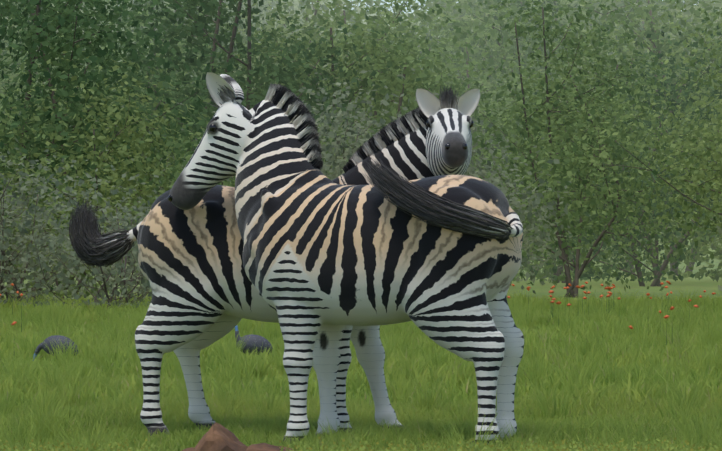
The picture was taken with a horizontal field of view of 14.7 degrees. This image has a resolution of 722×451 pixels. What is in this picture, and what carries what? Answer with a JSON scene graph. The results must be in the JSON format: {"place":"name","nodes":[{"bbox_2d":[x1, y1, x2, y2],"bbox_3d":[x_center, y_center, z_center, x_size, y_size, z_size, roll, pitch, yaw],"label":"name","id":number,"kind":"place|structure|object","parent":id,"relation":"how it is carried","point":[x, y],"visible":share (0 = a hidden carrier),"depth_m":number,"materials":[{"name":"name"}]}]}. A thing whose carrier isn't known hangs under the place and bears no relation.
{"place":"outdoors","nodes":[
{"label":"outdoors","id":0,"kind":"place"},
{"bbox_2d":[0,285,721,450],"bbox_3d":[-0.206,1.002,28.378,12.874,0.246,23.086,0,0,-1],"label":"grass","id":1,"kind":"structure","parent":0,"point":[357,384],"depth_m":21.02,"materials":[{"name":"green plant"}]},
{"bbox_2d":[0,386,721,450],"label":"grass","id":2,"kind":"structure","parent":0,"point":[246,424],"depth_m":15.10,"materials":[{"name":"green plant"}]},
{"bbox_2d":[0,13,721,404],"bbox_3d":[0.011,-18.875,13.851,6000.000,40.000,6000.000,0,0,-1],"label":"ground","id":3,"kind":"structure","parent":0,"point":[688,285],"depth_m":51.77,"materials":[{"name":"plant"}]},
{"bbox_2d":[0,3,27,153],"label":"tree","id":4,"kind":"object","parent":3,"relation":"on","point":[13,75],"visible":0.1,"depth_m":64.88,"materials":[{"name":"green plant"}]},
{"bbox_2d":[0,228,48,282],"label":"scrub bush","id":5,"kind":"object","parent":3,"relation":"on","point":[8,230],"visible":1,"depth_m":34.91,"materials":[{"name":"green plant"}]},
{"bbox_2d":[33,335,77,360],"bbox_3d":[-2.498,1.047,22.824,0.414,0.311,0.156,0,0,9],"label":"guineafowl","id":6,"kind":"object","parent":3,"relation":"on","point":[48,340],"visible":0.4,"depth_m":22.77,"materials":[{"name":"grey"}]},
{"bbox_2d":[0,138,135,304],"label":"scrub bush","id":7,"kind":"object","parent":3,"relation":"on","point":[18,286],"visible":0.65,"depth_m":37.06,"materials":[{"name":"green plant"}]},
{"bbox_2d":[0,28,143,295],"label":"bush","id":8,"kind":"object","parent":3,"relation":"on","point":[12,156],"visible":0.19,"depth_m":40.08,"materials":[{"name":"green plant"}]},
{"bbox_2d":[0,0,155,210],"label":"tree","id":9,"kind":"object","parent":3,"relation":"on","point":[5,52],"visible":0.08,"depth_m":65.66,"materials":[{"name":"green plant"}]},
{"bbox_2d":[0,149,164,308],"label":"scrub bush","id":10,"kind":"object","parent":3,"relation":"on","point":[123,271],"visible":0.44,"depth_m":35.07,"materials":[{"name":"green plant"}]},
{"bbox_2d":[5,0,176,71],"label":"tree","id":11,"kind":"object","parent":3,"relation":"on","point":[128,9],"visible":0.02,"depth_m":119.43,"materials":[{"name":"green plant"}]},
{"bbox_2d":[0,51,215,299],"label":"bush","id":12,"kind":"object","parent":3,"relation":"on","point":[123,151],"visible":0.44,"depth_m":39.99,"materials":[{"name":"green plant"}]},
{"bbox_2d":[0,0,251,297],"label":"dark tree","id":13,"kind":"object","parent":3,"relation":"on","point":[40,31],"visible":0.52,"depth_m":40.69,"materials":[{"name":"green plant"}]},
{"bbox_2d":[0,1,254,258],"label":"tree","id":14,"kind":"object","parent":3,"relation":"on","point":[14,41],"visible":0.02,"depth_m":66.24,"materials":[{"name":"green plant"}]},
{"bbox_2d":[0,0,270,280],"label":"tree","id":15,"kind":"object","parent":3,"relation":"on","point":[180,45],"visible":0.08,"depth_m":55.42,"materials":[{"name":"green plant"}]},
{"bbox_2d":[39,89,232,291],"bbox_3d":[-3.050,-0.538,43.295,4.571,3.549,4.309,0,0,4],"label":"bush","id":16,"kind":"object","parent":3,"relation":"on","point":[88,275],"depth_m":43.21,"materials":[{"name":"green plant"}]},
{"bbox_2d":[47,0,290,181],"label":"tree","id":17,"kind":"object","parent":3,"relation":"on","point":[210,24],"visible":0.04,"depth_m":76.10,"materials":[{"name":"green plant"}]},
{"bbox_2d":[142,0,261,87],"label":"tree","id":18,"kind":"object","parent":3,"relation":"on","point":[213,24],"depth_m":124.65,"materials":[{"name":"green plant"}]},
{"bbox_2d":[125,0,315,70],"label":"tree","id":19,"kind":"object","parent":3,"relation":"on","point":[264,20],"depth_m":131.68,"materials":[{"name":"green plant"}]},
{"bbox_2d":[162,12,279,104],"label":"tree","id":20,"kind":"object","parent":3,"relation":"on","point":[236,47],"depth_m":77.09,"materials":[{"name":"green plant"}]},
{"bbox_2d":[120,122,326,297],"bbox_3d":[-1.883,-0.101,39.606,3.404,2.678,2.905,0,0,-35],"label":"bush","id":21,"kind":"object","parent":3,"relation":"on","point":[175,170],"visible":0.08,"depth_m":38.95,"materials":[{"name":"green plant"}]},
{"bbox_2d":[182,422,295,450],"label":"rock","id":22,"kind":"object","parent":3,"relation":"on","point":[217,437],"visible":0.94,"depth_m":12.18,"materials":[{"name":"brown stone"}]},
{"bbox_2d":[55,0,424,189],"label":"dark tree","id":23,"kind":"object","parent":3,"relation":"on","point":[274,73],"visible":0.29,"depth_m":46.82,"materials":[{"name":"green plant"}]},
{"bbox_2d":[235,325,272,354],"bbox_3d":[-0.909,0.984,23.237,0.363,0.458,0.156,0,0,-9],"label":"guineafowl","id":24,"kind":"object","parent":3,"relation":"on","point":[257,341],"visible":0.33,"depth_m":23.18,"materials":[{"name":"grey"}]},
{"bbox_2d":[218,0,316,41],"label":"tree","id":25,"kind":"object","parent":3,"relation":"on","point":[276,1],"visible":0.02,"depth_m":130.62,"materials":[{"name":"green plant"}]},
{"bbox_2d":[69,85,479,435],"bbox_3d":[-0.388,0.215,14.602,2.337,1.869,0.787,0,0,25],"label":"zebra","id":26,"kind":"object","parent":3,"relation":"on","point":[205,293],"visible":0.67,"depth_m":14.48},
{"bbox_2d":[203,0,355,172],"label":"tree","id":27,"kind":"object","parent":3,"relation":"on","point":[282,22],"visible":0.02,"depth_m":72.91,"materials":[{"name":"green plant"}]},
{"bbox_2d":[243,0,320,34],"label":"tree","id":28,"kind":"object","parent":3,"relation":"on","point":[295,6],"depth_m":145.35,"materials":[{"name":"green plant"}]},
{"bbox_2d":[267,0,380,39],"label":"tree","id":29,"kind":"object","parent":3,"relation":"on","point":[296,2],"visible":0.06,"depth_m":164.91,"materials":[{"name":"green plant"}]},
{"bbox_2d":[238,0,441,125],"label":"tree","id":30,"kind":"object","parent":3,"relation":"on","point":[351,18],"depth_m":114.21,"materials":[{"name":"green plant"}]},
{"bbox_2d":[168,72,523,444],"bbox_3d":[-0.135,0.179,13.891,1.967,1.918,0.738,0,0,21],"label":"zebra","id":31,"kind":"object","parent":3,"relation":"on","point":[435,259],"visible":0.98,"depth_m":13.68,"materials":[{"name":"multicoloured"}]},
{"bbox_2d":[0,281,715,344],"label":"red flowers","id":32,"kind":"object","parent":3,"relation":"on","point":[552,299],"visible":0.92,"depth_m":31.21,"materials":[{"name":"red plant"}]},
{"bbox_2d":[208,0,517,194],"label":"tree","id":33,"kind":"object","parent":3,"relation":"on","point":[397,52],"visible":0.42,"depth_m":48.22,"materials":[{"name":"green plant"}]},
{"bbox_2d":[252,0,475,172],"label":"tree","id":34,"kind":"object","parent":3,"relation":"on","point":[316,19],"visible":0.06,"depth_m":62.39,"materials":[{"name":"green plant"}]},
{"bbox_2d":[231,63,517,180],"bbox_3d":[-0.205,-0.526,40.362,4.011,3.523,4.358,0,0,-24],"label":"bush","id":35,"kind":"object","parent":3,"relation":"on","point":[332,159],"visible":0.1,"depth_m":39.93,"materials":[{"name":"green plant"}]},
{"bbox_2d":[343,0,587,92],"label":"tree","id":36,"kind":"object","parent":3,"relation":"on","point":[464,10],"visible":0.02,"depth_m":99.00,"materials":[{"name":"green plant"}]},
{"bbox_2d":[400,0,534,70],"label":"tree","id":37,"kind":"object","parent":3,"relation":"on","point":[435,14],"visible":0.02,"depth_m":131.31,"materials":[{"name":"green plant"}]},
{"bbox_2d":[330,0,621,272],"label":"tree","id":38,"kind":"object","parent":3,"relation":"on","point":[462,37],"visible":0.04,"depth_m":62.47,"materials":[{"name":"green plant"}]},
{"bbox_2d":[340,0,635,159],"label":"tree","id":39,"kind":"object","parent":3,"relation":"on","point":[502,49],"visible":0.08,"depth_m":70.56,"materials":[{"name":"green plant"}]},
{"bbox_2d":[396,91,590,282],"bbox_3d":[1.627,-0.697,50.762,4.714,3.890,4.510,0,0,-25],"label":"bush","id":40,"kind":"object","parent":3,"relation":"on","point":[473,129],"depth_m":50.35,"materials":[{"name":"green plant"}]},
{"bbox_2d":[370,0,640,122],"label":"tree","id":41,"kind":"object","parent":3,"relation":"on","point":[457,12],"visible":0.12,"depth_m":97.74,"materials":[{"name":"green plant"}]},
{"bbox_2d":[401,0,637,230],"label":"tree","id":42,"kind":"object","parent":3,"relation":"on","point":[520,4],"depth_m":77.12,"materials":[{"name":"green plant"}]},
{"bbox_2d":[464,120,578,293],"bbox_3d":[1.230,-0.231,40.857,3.857,2.938,3.948,0,0,-15],"label":"bush","id":43,"kind":"object","parent":3,"relation":"on","point":[537,240],"visible":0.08,"depth_m":40.43,"materials":[{"name":"green plant"}]},
{"bbox_2d":[401,0,720,297],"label":"tree","id":44,"kind":"object","parent":3,"relation":"on","point":[550,105],"visible":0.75,"depth_m":43.63,"materials":[{"name":"green plant"}]},
{"bbox_2d":[440,0,691,135],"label":"tree","id":45,"kind":"object","parent":3,"relation":"on","point":[570,12],"depth_m":84.17,"materials":[{"name":"green plant"}]},
{"bbox_2d":[443,0,713,58],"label":"tree","id":46,"kind":"object","parent":3,"relation":"on","point":[644,1],"visible":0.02,"depth_m":108.96,"materials":[{"name":"green plant"}]},
{"bbox_2d":[474,71,713,282],"bbox_3d":[3.676,-0.935,54.905,6.366,4.362,5.624,0,0,-41],"label":"bush","id":47,"kind":"object","parent":3,"relation":"on","point":[558,273],"visible":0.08,"depth_m":54.88,"materials":[{"name":"green plant"}]},
{"bbox_2d":[472,10,721,285],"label":"tree","id":48,"kind":"object","parent":3,"relation":"on","point":[655,266],"visible":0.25,"depth_m":51.73,"materials":[{"name":"green plant"}]},
{"bbox_2d":[476,0,721,275],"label":"tree","id":49,"kind":"object","parent":3,"relation":"on","point":[653,30],"visible":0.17,"depth_m":62.32,"materials":[{"name":"green plant"}]},
{"bbox_2d":[480,0,721,273],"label":"tree","id":50,"kind":"object","parent":3,"relation":"on","point":[696,20],"visible":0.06,"depth_m":65.81,"materials":[{"name":"green plant"}]},
{"bbox_2d":[517,0,721,275],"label":"tree","id":51,"kind":"object","parent":3,"relation":"on","point":[689,162],"visible":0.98,"depth_m":40.60,"materials":[{"name":"green plant"}]},
{"bbox_2d":[530,4,716,161],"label":"tree","id":52,"kind":"object","parent":3,"relation":"on","point":[641,29],"visible":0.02,"depth_m":93.98,"materials":[{"name":"green plant"}]},
{"bbox_2d":[534,0,721,95],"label":"tree","id":53,"kind":"object","parent":3,"relation":"on","point":[687,13],"visible":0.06,"depth_m":103.79,"materials":[{"name":"green plant"}]},
{"bbox_2d":[612,15,721,280],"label":"tree","id":54,"kind":"object","parent":3,"relation":"on","point":[699,249],"visible":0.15,"depth_m":55.42,"materials":[{"name":"green plant"}]},
{"bbox_2d":[636,41,721,258],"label":"tree","id":55,"kind":"object","parent":3,"relation":"on","point":[704,76],"visible":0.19,"depth_m":52.47,"materials":[{"name":"green plant"}]},
{"bbox_2d":[668,0,721,62],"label":"tree","id":56,"kind":"object","parent":3,"relation":"on","point":[689,6],"visible":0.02,"depth_m":105.41,"materials":[{"name":"green plant"}]},
{"bbox_2d":[673,104,721,259],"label":"tree","id":57,"kind":"object","parent":3,"relation":"on","point":[701,218],"visible":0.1,"depth_m":47.52,"materials":[{"name":"green plant"}]},
{"bbox_2d":[710,226,721,290],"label":"tree","id":58,"kind":"object","parent":3,"relation":"on","point":[717,276],"visible":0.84,"depth_m":42.44,"materials":[{"name":"green plant"}]},
{"bbox_2d":[133,0,697,12],"label":"sky","id":59,"kind":"structure","parent":0,"point":[417,1],"materials":[{"name":"white"}]},
{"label":"grass","id":60,"kind":"object","parent":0,"visible":0},
{"bbox_2d":[0,435,721,450],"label":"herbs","id":61,"kind":"object","parent":60,"relation":"on","point":[525,446],"depth_m":11.80,"materials":[{"name":"green plant"}]}
]}

